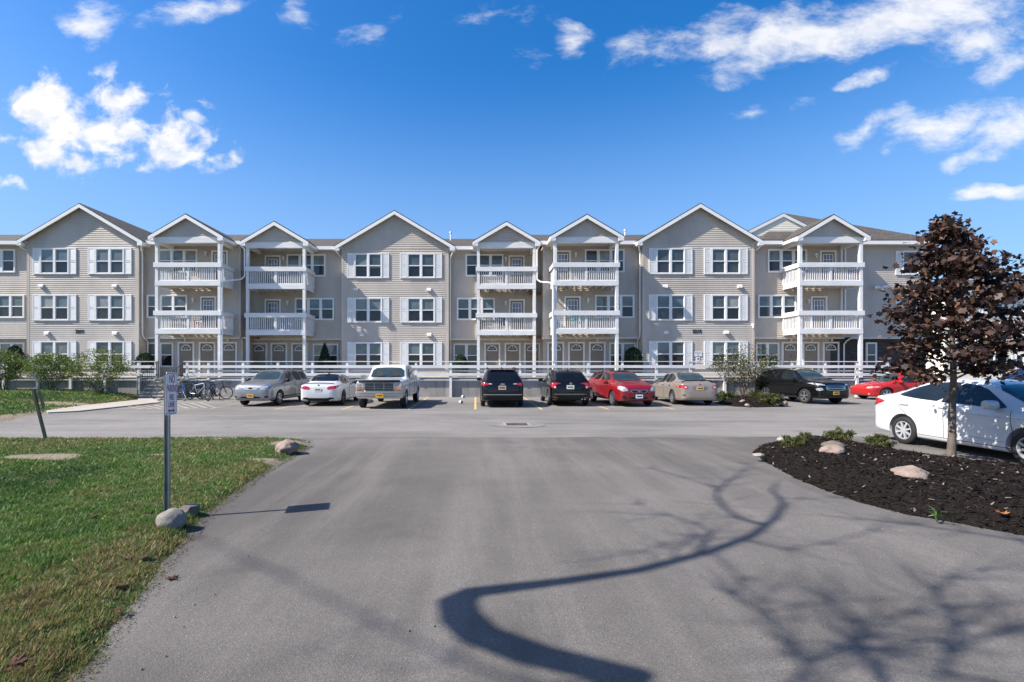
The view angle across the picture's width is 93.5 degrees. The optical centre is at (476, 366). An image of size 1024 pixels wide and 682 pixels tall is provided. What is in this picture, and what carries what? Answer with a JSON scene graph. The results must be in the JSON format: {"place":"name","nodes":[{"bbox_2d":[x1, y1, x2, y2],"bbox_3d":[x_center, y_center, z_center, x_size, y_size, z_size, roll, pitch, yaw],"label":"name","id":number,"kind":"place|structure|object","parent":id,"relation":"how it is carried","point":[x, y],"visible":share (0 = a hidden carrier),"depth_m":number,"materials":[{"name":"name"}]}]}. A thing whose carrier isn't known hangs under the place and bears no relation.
{"place":"outdoors","nodes":[
{"label":"outdoors","id":0,"kind":"place"},
{"bbox_2d":[0,390,136,421],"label":"lawn","id":1,"kind":"structure","parent":0,"point":[5,417],"depth_m":21.11,"materials":[{"name":"plant"}]},
{"bbox_2d":[0,349,29,388],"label":"shrub","id":2,"kind":"object","parent":1,"relation":"on","point":[10,374],"visible":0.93,"depth_m":25.82,"materials":[{"name":"green plant"}]},
{"bbox_2d":[19,352,79,389],"bbox_3d":[-22.816,0.308,25.804,2.542,2.246,2.515,0,0,0],"label":"shrub","id":3,"kind":"object","parent":1,"relation":"on","point":[39,368],"visible":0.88,"depth_m":25.46,"materials":[{"name":"green plant"}]},
{"bbox_2d":[0,361,157,393],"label":"rail fence","id":4,"kind":"object","parent":1,"relation":"on","point":[138,366],"visible":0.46,"depth_m":27.06,"materials":[{"name":"white paint"}]},
{"bbox_2d":[64,347,133,392],"bbox_3d":[-20.131,0.242,25.587,3.177,2.598,2.857,0,0,0],"label":"shrub","id":5,"kind":"object","parent":1,"relation":"on","point":[120,367],"visible":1,"depth_m":25.37,"materials":[{"name":"green plant"}]},
{"bbox_2d":[47,398,163,413],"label":"sidewalk","id":6,"kind":"structure","parent":0,"point":[119,404],"depth_m":20.61,"materials":[{"name":"concrete"}]},
{"bbox_2d":[0,388,307,681],"bbox_3d":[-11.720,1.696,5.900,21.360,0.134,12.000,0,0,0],"label":"lawn","id":7,"kind":"structure","parent":0,"point":[55,456],"depth_m":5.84,"materials":[{"name":"plant"}]},
{"bbox_2d":[31,389,46,437],"bbox_3d":[-9.995,1.172,11.020,0.262,1.310,0.246,0,0,18],"label":"leaning sign","id":8,"kind":"object","parent":7,"relation":"on","point":[41,422],"visible":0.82,"depth_m":10.99,"materials":[{"name":"grey metal"}]},
{"bbox_2d":[164,372,177,510],"bbox_3d":[-3.483,0.939,5.433,0.074,1.761,0.326,0,0,-10],"label":"no parking sign","id":9,"kind":"object","parent":7,"relation":"on","point":[170,392],"visible":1,"depth_m":5.42,"materials":[{"name":"metal"}]},
{"bbox_2d":[155,508,187,528],"bbox_3d":[-3.163,1.605,4.999,0.273,0.255,0.242,0,0,0],"label":"rock","id":10,"kind":"object","parent":7,"relation":"on","point":[175,518],"visible":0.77,"depth_m":4.93,"materials":[{"name":"grey stone"}]},
{"bbox_2d":[180,503,199,515],"bbox_3d":[-3.283,1.649,5.474,0.196,0.166,0.202,0,0,37],"label":"rock","id":11,"kind":"object","parent":7,"relation":"on","point":[191,509],"visible":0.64,"depth_m":5.43,"materials":[{"name":"grey stone"}]},
{"bbox_2d":[73,437,313,681],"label":"soil crumbs","id":12,"kind":"object","parent":7,"relation":"on","point":[189,553],"visible":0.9,"depth_m":4.32,"materials":[{"name":"brown soil"}]},
{"bbox_2d":[275,439,299,453],"bbox_3d":[-3.707,1.588,9.384,0.474,0.349,0.412,0,0,0],"label":"rock","id":13,"kind":"object","parent":7,"relation":"on","point":[289,446],"visible":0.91,"depth_m":9.27,"materials":[{"name":"beige stone"}]},
{"bbox_2d":[0,397,893,439],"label":"parking lot","id":14,"kind":"structure","parent":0,"point":[429,416],"depth_m":15.61,"materials":[{"name":"grey asphalt"}]},
{"bbox_2d":[136,361,185,397],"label":"entrance steps","id":15,"kind":"structure","parent":14,"relation":"on","point":[146,392],"depth_m":26.32,"materials":[{"name":"concrete"}]},
{"bbox_2d":[235,368,309,404],"bbox_3d":[-9.520,0.904,22.750,2.074,1.632,4.528,0,0,4],"label":"parked wagon","id":16,"kind":"object","parent":14,"relation":"on","point":[276,386],"visible":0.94,"depth_m":21.53,"materials":[{"name":"silver metal"}]},
{"bbox_2d":[301,372,357,404],"bbox_3d":[-6.850,0.995,22.945,2.114,1.450,4.550,0,0,-1],"label":"parked coupe","id":17,"kind":"object","parent":14,"relation":"on","point":[340,388],"visible":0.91,"depth_m":21.00,"materials":[{"name":"white paint"}]},
{"bbox_2d":[355,365,419,406],"bbox_3d":[-3.881,0.811,21.815,2.480,1.818,5.210,0,0,1],"label":"pickup truck","id":18,"kind":"object","parent":14,"relation":"on","point":[383,382],"visible":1,"depth_m":19.92,"materials":[{"name":"white paint"}]},
{"bbox_2d":[0,378,876,396],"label":"retaining wall","id":19,"kind":"structure","parent":14,"relation":"on","point":[459,388],"depth_m":27.22,"materials":[{"name":"concrete"}]},
{"bbox_2d":[477,367,522,405],"bbox_3d":[1.100,0.870,22.241,2.153,1.700,4.597,0,0,0],"label":"parked suv","id":20,"kind":"object","parent":14,"relation":"on","point":[501,384],"visible":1,"depth_m":20.03,"materials":[{"name":"black paint"}]},
{"bbox_2d":[183,361,889,396],"bbox_3d":[3.425,0.713,27.190,39.846,2.055,0.320,0,0,0],"label":"rail fence","id":21,"kind":"object","parent":14,"relation":"on","point":[588,366],"visible":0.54,"depth_m":27.03,"materials":[{"name":"white paint"}]},
{"bbox_2d":[538,368,589,404],"bbox_3d":[4.100,0.900,22.744,2.134,1.640,4.340,0,0,1],"label":"parked crossover","id":22,"kind":"object","parent":14,"relation":"on","point":[566,384],"visible":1,"depth_m":20.72,"materials":[{"name":"black paint"}]},
{"bbox_2d":[557,374,583,381],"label":"rear window","id":23,"kind":"structure","parent":22,"relation":"in","point":[562,377],"depth_m":20.80,"materials":[{"name":"black glass"}]},
{"bbox_2d":[588,370,654,405],"bbox_3d":[6.681,0.937,22.488,2.114,1.567,4.375,0,0,-6],"label":"parked hatchback","id":24,"kind":"object","parent":14,"relation":"on","point":[614,387],"visible":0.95,"depth_m":21.25,"materials":[{"name":"red paint"}]},
{"bbox_2d":[652,372,716,403],"bbox_3d":[9.850,0.984,23.195,2.074,1.473,4.551,0,0,2],"label":"parked sedan","id":25,"kind":"object","parent":14,"relation":"on","point":[674,387],"visible":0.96,"depth_m":21.41,"materials":[{"name":"beige paint"}]},
{"bbox_2d":[754,367,848,402],"bbox_3d":[15.952,0.881,23.738,2.114,1.677,4.239,0,0,-8],"label":"parked crossover","id":26,"kind":"object","parent":14,"relation":"on","point":[806,385],"visible":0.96,"depth_m":22.84,"materials":[{"name":"black paint"}]},
{"bbox_2d":[850,373,926,397],"bbox_3d":[22.350,1.016,25.350,4.222,1.407,2.053,0,0,3],"label":"parked coupe","id":27,"kind":"object","parent":14,"relation":"on","point":[880,386],"visible":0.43,"depth_m":24.72,"materials":[{"name":"paint"}]},
{"bbox_2d":[875,373,1023,463],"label":"parked sedan","id":28,"kind":"object","parent":14,"relation":"on","point":[990,416],"visible":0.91,"depth_m":9.40,"materials":[{"name":"white paint"}]},
{"bbox_2d":[18,376,878,377],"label":"walkway","id":29,"kind":"structure","parent":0,"point":[420,377],"depth_m":27.32,"materials":[{"name":"concrete"}]},
{"bbox_2d":[134,352,154,376],"bbox_3d":[-19.667,-0.113,28.498,1.100,1.506,1.091,0,0,0],"label":"evergreen bush","id":30,"kind":"object","parent":29,"relation":"on","point":[149,356],"visible":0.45,"depth_m":28.27,"materials":[{"name":"green plant"}]},
{"bbox_2d":[315,343,333,372],"bbox_3d":[-9.481,-0.430,30.001,1.168,2.140,1.131,0,0,0],"label":"evergreen bush","id":31,"kind":"object","parent":29,"relation":"on","point":[324,353],"visible":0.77,"depth_m":29.82,"materials":[{"name":"green plant"}]},
{"bbox_2d":[453,354,467,376],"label":"evergreen bush","id":32,"kind":"object","parent":29,"relation":"on","point":[460,357],"visible":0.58,"depth_m":29.66,"materials":[{"name":"green plant"}]},
{"bbox_2d":[623,347,642,376],"bbox_3d":[9.385,-0.271,28.703,1.198,1.822,1.193,0,0,0],"label":"evergreen bush","id":33,"kind":"object","parent":29,"relation":"on","point":[630,352],"visible":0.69,"depth_m":28.43,"materials":[{"name":"green plant"}]},
{"bbox_2d":[0,203,930,376],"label":"apartment building","id":34,"kind":"structure","parent":0,"point":[700,282],"depth_m":29.41,"materials":[{"name":"plastic"}]},
{"bbox_2d":[0,249,15,272],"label":"window","id":35,"kind":"structure","parent":34,"relation":"in","point":[7,256],"depth_m":29.42,"materials":[{"name":"glass"}]},
{"bbox_2d":[0,295,24,317],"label":"window","id":36,"kind":"structure","parent":34,"relation":"in","point":[11,306],"depth_m":29.42,"materials":[{"name":"glass"}]},
{"bbox_2d":[0,342,24,360],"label":"window","id":37,"kind":"structure","parent":34,"relation":"in","point":[3,345],"depth_m":29.82,"materials":[{"name":"white plastic"}]},
{"bbox_2d":[40,248,68,273],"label":"window","id":38,"kind":"structure","parent":34,"relation":"in","point":[52,260],"depth_m":28.97,"materials":[{"name":"glass"}]},
{"bbox_2d":[40,294,68,320],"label":"window","id":39,"kind":"structure","parent":34,"relation":"in","point":[53,307],"depth_m":28.97,"materials":[{"name":"white plastic"}]},
{"bbox_2d":[40,341,68,363],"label":"window","id":40,"kind":"structure","parent":34,"relation":"in","point":[62,347],"depth_m":28.97,"materials":[{"name":"glass"}]},
{"bbox_2d":[95,248,123,273],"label":"window","id":41,"kind":"structure","parent":34,"relation":"in","point":[107,260],"depth_m":28.97,"materials":[{"name":"glass"}]},
{"bbox_2d":[95,341,123,364],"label":"window","id":42,"kind":"structure","parent":34,"relation":"in","point":[108,345],"depth_m":28.97,"materials":[{"name":"white plastic"}]},
{"bbox_2d":[95,294,124,320],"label":"window","id":43,"kind":"structure","parent":34,"relation":"in","point":[108,307],"depth_m":28.97,"materials":[{"name":"glass"}]},
{"bbox_2d":[148,342,173,366],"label":"window","id":44,"kind":"structure","parent":34,"relation":"in","point":[166,348],"depth_m":29.83,"materials":[{"name":"white plastic"}]},
{"bbox_2d":[146,295,187,317],"bbox_3d":[-18.946,-3.685,29.418,2.477,1.420,0.100,0,0,0],"label":"window","id":45,"kind":"structure","parent":34,"relation":"in","point":[167,302],"depth_m":29.42,"materials":[{"name":"glass"}]},
{"bbox_2d":[160,249,197,272],"bbox_3d":[-18.275,-6.480,29.418,2.379,1.430,0.100,0,0,0],"label":"window","id":46,"kind":"structure","parent":34,"relation":"in","point":[166,255],"depth_m":29.42,"materials":[{"name":"white plastic"}]},
{"bbox_2d":[178,342,194,375],"bbox_3d":[-18.019,-0.470,29.808,1.028,2.140,0.120,0,0,0],"label":"door","id":47,"kind":"structure","parent":34,"relation":"in","point":[186,350],"depth_m":29.81,"materials":[{"name":"white plastic"}]},
{"bbox_2d":[199,342,215,372],"bbox_3d":[-16.708,-0.470,29.808,1.031,2.140,0.120,0,0,0],"label":"door","id":48,"kind":"structure","parent":34,"relation":"in","point":[207,350],"depth_m":29.81,"materials":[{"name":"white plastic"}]},
{"bbox_2d":[200,296,216,327],"bbox_3d":[-16.420,-3.250,29.408,0.981,2.140,0.120,0,0,0],"label":"door","id":49,"kind":"structure","parent":34,"relation":"in","point":[207,303],"depth_m":29.39,"materials":[{"name":"white plastic"}]},
{"bbox_2d":[211,250,227,279],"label":"door","id":50,"kind":"structure","parent":34,"relation":"in","point":[214,253],"depth_m":29.38,"materials":[{"name":"white plastic"}]},
{"bbox_2d":[223,342,236,372],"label":"door","id":51,"kind":"structure","parent":34,"relation":"in","point":[229,348],"depth_m":29.81,"materials":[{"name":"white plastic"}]},
{"bbox_2d":[252,343,267,372],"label":"door","id":52,"kind":"structure","parent":34,"relation":"in","point":[259,349],"depth_m":31.11,"materials":[{"name":"white plastic"}]},
{"bbox_2d":[265,255,280,282],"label":"door","id":53,"kind":"structure","parent":34,"relation":"in","point":[270,260],"depth_m":30.70,"materials":[{"name":"white plastic"}]},
{"bbox_2d":[265,299,280,328],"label":"door","id":54,"kind":"structure","parent":34,"relation":"in","point":[271,305],"depth_m":30.70,"materials":[{"name":"white plastic"}]},
{"bbox_2d":[271,343,287,369],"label":"door","id":55,"kind":"structure","parent":34,"relation":"in","point":[278,350],"depth_m":31.11,"materials":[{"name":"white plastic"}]},
{"bbox_2d":[291,343,307,372],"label":"door","id":56,"kind":"structure","parent":34,"relation":"in","point":[296,348],"depth_m":31.11,"materials":[{"name":"white plastic"}]},
{"bbox_2d":[286,254,325,276],"bbox_3d":[-10.886,-6.480,30.718,2.491,1.430,0.100,0,0,0],"label":"window","id":57,"kind":"structure","parent":34,"relation":"in","point":[316,263],"depth_m":30.72,"materials":[{"name":"white glass"}]},
{"bbox_2d":[295,298,333,319],"bbox_3d":[-10.344,-3.685,30.718,2.501,1.420,0.100,0,0,0],"label":"window","id":58,"kind":"structure","parent":34,"relation":"in","point":[321,308],"depth_m":30.72,"materials":[{"name":"white glass"}]},
{"bbox_2d":[313,344,338,364],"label":"window","id":59,"kind":"structure","parent":34,"relation":"in","point":[333,349],"depth_m":31.12,"materials":[{"name":"white glass"}]},
{"bbox_2d":[354,253,381,277],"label":"window","id":60,"kind":"structure","parent":34,"relation":"in","point":[366,265],"depth_m":30.28,"materials":[{"name":"white plastic"}]},
{"bbox_2d":[354,298,381,322],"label":"window","id":61,"kind":"structure","parent":34,"relation":"in","point":[366,310],"depth_m":30.28,"materials":[{"name":"glass"}]},
{"bbox_2d":[354,342,381,364],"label":"window","id":62,"kind":"structure","parent":34,"relation":"in","point":[363,351],"depth_m":30.28,"materials":[{"name":"glass"}]},
{"bbox_2d":[407,253,434,277],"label":"window","id":63,"kind":"structure","parent":34,"relation":"in","point":[419,265],"depth_m":30.28,"materials":[{"name":"glass"}]},
{"bbox_2d":[407,298,434,322],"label":"window","id":64,"kind":"structure","parent":34,"relation":"in","point":[419,310],"depth_m":30.28,"materials":[{"name":"glass"}]},
{"bbox_2d":[407,342,434,364],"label":"window","id":65,"kind":"structure","parent":34,"relation":"in","point":[416,351],"depth_m":30.28,"materials":[{"name":"glass"}]},
{"bbox_2d":[453,344,476,364],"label":"window","id":66,"kind":"structure","parent":34,"relation":"in","point":[469,351],"depth_m":31.12,"materials":[{"name":"white plastic"}]},
{"bbox_2d":[457,298,494,319],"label":"window","id":67,"kind":"structure","parent":34,"relation":"in","point":[466,307],"depth_m":30.72,"materials":[{"name":"white plastic"}]},
{"bbox_2d":[466,254,502,276],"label":"window","id":68,"kind":"structure","parent":34,"relation":"in","point":[486,260],"depth_m":30.72,"materials":[{"name":"glass"}]},
{"bbox_2d":[484,343,499,369],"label":"door","id":69,"kind":"structure","parent":34,"relation":"in","point":[491,350],"depth_m":31.11,"materials":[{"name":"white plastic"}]},
{"bbox_2d":[505,343,520,372],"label":"door","id":70,"kind":"structure","parent":34,"relation":"in","point":[512,350],"depth_m":31.11,"materials":[{"name":"white plastic"}]},
{"bbox_2d":[509,255,524,282],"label":"door","id":71,"kind":"structure","parent":34,"relation":"in","point":[514,260],"depth_m":30.70,"materials":[{"name":"white plastic"}]},
{"bbox_2d":[509,299,524,328],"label":"door","id":72,"kind":"structure","parent":34,"relation":"in","point":[515,305],"depth_m":30.70,"materials":[{"name":"white plastic"}]},
{"bbox_2d":[524,343,539,372],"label":"door","id":73,"kind":"structure","parent":34,"relation":"in","point":[528,347],"depth_m":31.11,"materials":[{"name":"white plastic"}]},
{"bbox_2d":[547,342,563,372],"bbox_3d":[4.932,-0.470,29.808,1.044,2.140,0.120,0,0,0],"label":"door","id":74,"kind":"structure","parent":34,"relation":"in","point":[560,345],"depth_m":29.81,"materials":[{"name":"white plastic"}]},
{"bbox_2d":[557,250,570,279],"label":"door","id":75,"kind":"structure","parent":34,"relation":"in","point":[562,255],"depth_m":29.40,"materials":[{"name":"white plastic"}]},
{"bbox_2d":[564,296,580,327],"bbox_3d":[5.897,-3.250,29.408,1.001,2.140,0.120,0,0,0],"label":"door","id":76,"kind":"structure","parent":34,"relation":"in","point":[571,303],"depth_m":29.40,"materials":[{"name":"white plastic"}]},
{"bbox_2d":[568,342,584,372],"bbox_3d":[6.216,-0.470,29.808,1.028,2.140,0.120,0,0,0],"label":"door","id":77,"kind":"structure","parent":34,"relation":"in","point":[576,350],"depth_m":29.81,"materials":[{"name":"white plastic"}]},
{"bbox_2d":[589,342,605,372],"bbox_3d":[7.509,-0.470,29.808,1.028,2.140,0.120,0,0,0],"label":"door","id":78,"kind":"structure","parent":34,"relation":"in","point":[597,350],"depth_m":29.81,"materials":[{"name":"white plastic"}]},
{"bbox_2d":[585,249,624,272],"bbox_3d":[7.863,-6.480,29.418,2.431,1.430,0.100,0,0,0],"label":"window","id":79,"kind":"structure","parent":34,"relation":"in","point":[591,255],"depth_m":29.42,"materials":[{"name":"white plastic"}]},
{"bbox_2d":[595,295,633,317],"bbox_3d":[8.475,-3.685,29.418,2.411,1.420,0.100,0,0,0],"label":"window","id":80,"kind":"structure","parent":34,"relation":"in","point":[602,302],"depth_m":29.42,"materials":[{"name":"glass"}]},
{"bbox_2d":[609,342,635,364],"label":"window","id":81,"kind":"structure","parent":34,"relation":"in","point":[623,346],"depth_m":29.83,"materials":[{"name":"white plastic"}]},
{"bbox_2d":[656,248,684,273],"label":"window","id":82,"kind":"structure","parent":34,"relation":"in","point":[668,260],"depth_m":28.97,"materials":[{"name":"glass"}]},
{"bbox_2d":[656,294,684,320],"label":"window","id":83,"kind":"structure","parent":34,"relation":"in","point":[669,307],"depth_m":28.97,"materials":[{"name":"white plastic"}]},
{"bbox_2d":[656,341,684,364],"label":"window","id":84,"kind":"structure","parent":34,"relation":"in","point":[665,350],"depth_m":28.97,"materials":[{"name":"white plastic"}]},
{"bbox_2d":[711,248,740,273],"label":"window","id":85,"kind":"structure","parent":34,"relation":"in","point":[723,260],"depth_m":28.97,"materials":[{"name":"white plastic"}]},
{"bbox_2d":[711,294,740,320],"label":"window","id":86,"kind":"structure","parent":34,"relation":"in","point":[724,307],"depth_m":28.97,"materials":[{"name":"white plastic"}]},
{"bbox_2d":[711,341,740,364],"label":"window","id":87,"kind":"structure","parent":34,"relation":"in","point":[716,346],"depth_m":28.97,"materials":[{"name":"white plastic"}]},
{"bbox_2d":[755,342,778,364],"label":"window","id":88,"kind":"structure","parent":34,"relation":"in","point":[773,347],"depth_m":29.83,"materials":[{"name":"glass"}]},
{"bbox_2d":[757,295,796,317],"bbox_3d":[18.432,-3.685,29.418,2.366,1.420,0.100,0,0,0],"label":"window","id":89,"kind":"structure","parent":34,"relation":"in","point":[769,306],"depth_m":29.42,"materials":[{"name":"glass"}]},
{"bbox_2d":[767,249,806,272],"bbox_3d":[19.053,-6.480,29.418,2.395,1.430,0.100,0,0,0],"label":"window","id":90,"kind":"structure","parent":34,"relation":"in","point":[777,259],"depth_m":29.42,"materials":[{"name":"white plastic"}]},
{"bbox_2d":[781,342,797,368],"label":"door","id":91,"kind":"structure","parent":34,"relation":"in","point":[790,348],"depth_m":29.81,"materials":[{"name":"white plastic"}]},
{"bbox_2d":[802,342,818,372],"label":"door","id":92,"kind":"structure","parent":34,"relation":"in","point":[810,350],"depth_m":29.81,"materials":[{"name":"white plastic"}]},
{"bbox_2d":[810,296,826,327],"bbox_3d":[20.991,-3.250,29.408,0.998,2.140,0.120,0,0,0],"label":"door","id":93,"kind":"structure","parent":34,"relation":"in","point":[818,303],"depth_m":29.40,"materials":[{"name":"white plastic"}]},
{"bbox_2d":[819,250,835,279],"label":"door","id":94,"kind":"structure","parent":34,"relation":"in","point":[825,255],"depth_m":29.40,"materials":[{"name":"white plastic"}]},
{"bbox_2d":[822,342,838,372],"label":"door","id":95,"kind":"structure","parent":34,"relation":"in","point":[826,346],"depth_m":29.81,"materials":[{"name":"white plastic"}]},
{"bbox_2d":[865,342,876,364],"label":"window","id":96,"kind":"structure","parent":34,"relation":"in","point":[870,347],"depth_m":29.76,"materials":[{"name":"white plastic"}]},
{"bbox_2d":[902,251,919,274],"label":"window","id":97,"kind":"structure","parent":34,"relation":"in","point":[906,253],"depth_m":29.42,"materials":[{"name":"white plastic"}]},
{"bbox_2d":[0,0,1023,338],"label":"sky","id":98,"kind":"structure","parent":0,"point":[317,119],"materials":[{"name":"blue"}]},
{"bbox_2d":[489,422,543,427],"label":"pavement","id":99,"kind":"structure","parent":0,"point":[500,424],"depth_m":14.18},
{"bbox_2d":[67,437,1023,681],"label":"driveway","id":100,"kind":"structure","parent":0,"point":[608,527],"depth_m":3.91,"materials":[{"name":"grey asphalt"}]},
{"bbox_2d":[713,394,783,407],"bbox_3d":[12.625,1.601,23.584,4.080,0.357,7.760,0,0,0],"label":"mulch bed","id":101,"kind":"object","parent":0,"point":[734,402],"visible":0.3,"depth_m":20.96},
{"bbox_2d":[717,389,736,400],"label":"juniper bush","id":102,"kind":"object","parent":101,"relation":"on","point":[722,395],"visible":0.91,"depth_m":23.51,"materials":[{"name":"green plant"}]},
{"bbox_2d":[709,342,791,395],"bbox_3d":[14.346,0.150,25.628,3.392,2.915,3.222,0,0,0],"label":"multi stem tree","id":103,"kind":"object","parent":101,"relation":"on","point":[742,373],"visible":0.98,"depth_m":25.36,"materials":[{"name":"green plant"}]},
{"bbox_2d":[756,392,786,404],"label":"juniper bush","id":104,"kind":"object","parent":101,"relation":"on","point":[773,398],"visible":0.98,"depth_m":20.68,"materials":[{"name":"green plant"}]},
{"bbox_2d":[715,393,1023,535],"bbox_3d":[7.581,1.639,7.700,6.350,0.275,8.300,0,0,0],"label":"mulch bed","id":105,"kind":"object","parent":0,"point":[987,509],"visible":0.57,"depth_m":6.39,"materials":[{"name":"brown wood"}]},
{"bbox_2d":[777,434,809,447],"bbox_3d":[6.205,1.469,9.387,0.540,0.316,0.524,0,0,39],"label":"juniper bush","id":106,"kind":"object","parent":105,"relation":"on","point":[790,442],"visible":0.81,"depth_m":9.34,"materials":[{"name":"green plant"}]},
{"bbox_2d":[819,445,845,454],"bbox_3d":[6.272,1.506,8.496,0.451,0.255,0.376,0,0,0],"label":"rock","id":107,"kind":"object","parent":105,"relation":"on","point":[835,449],"visible":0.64,"depth_m":8.39,"materials":[{"name":"beige stone"}]},
{"bbox_2d":[822,427,856,441],"bbox_3d":[7.682,1.443,10.123,0.637,0.384,0.663,0,0,0],"label":"juniper bush","id":108,"kind":"object","parent":105,"relation":"on","point":[836,433],"visible":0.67,"depth_m":10.07,"materials":[{"name":"green plant"}]},
{"bbox_2d":[863,433,896,448],"bbox_3d":[8.027,1.485,9.595,0.572,0.334,0.574,0,0,28],"label":"juniper bush","id":109,"kind":"object","parent":105,"relation":"on","point":[880,439],"visible":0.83,"depth_m":9.50,"materials":[{"name":"green plant"}]},
{"bbox_2d":[890,465,930,478],"bbox_3d":[6.117,1.509,6.728,0.466,0.225,0.460,0,0,0],"label":"rock","id":110,"kind":"object","parent":105,"relation":"on","point":[910,471],"visible":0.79,"depth_m":6.64,"materials":[{"name":"beige stone"}]},
{"bbox_2d":[865,211,1023,455],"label":"maple tree","id":111,"kind":"object","parent":105,"relation":"on","point":[965,263],"visible":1,"depth_m":8.10,"materials":[{"name":"brown plant"}]},
{"bbox_2d":[926,280,1023,379],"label":"apartment building","id":112,"kind":"structure","parent":0,"point":[967,376],"depth_m":51.99,"materials":[{"name":"beige"}]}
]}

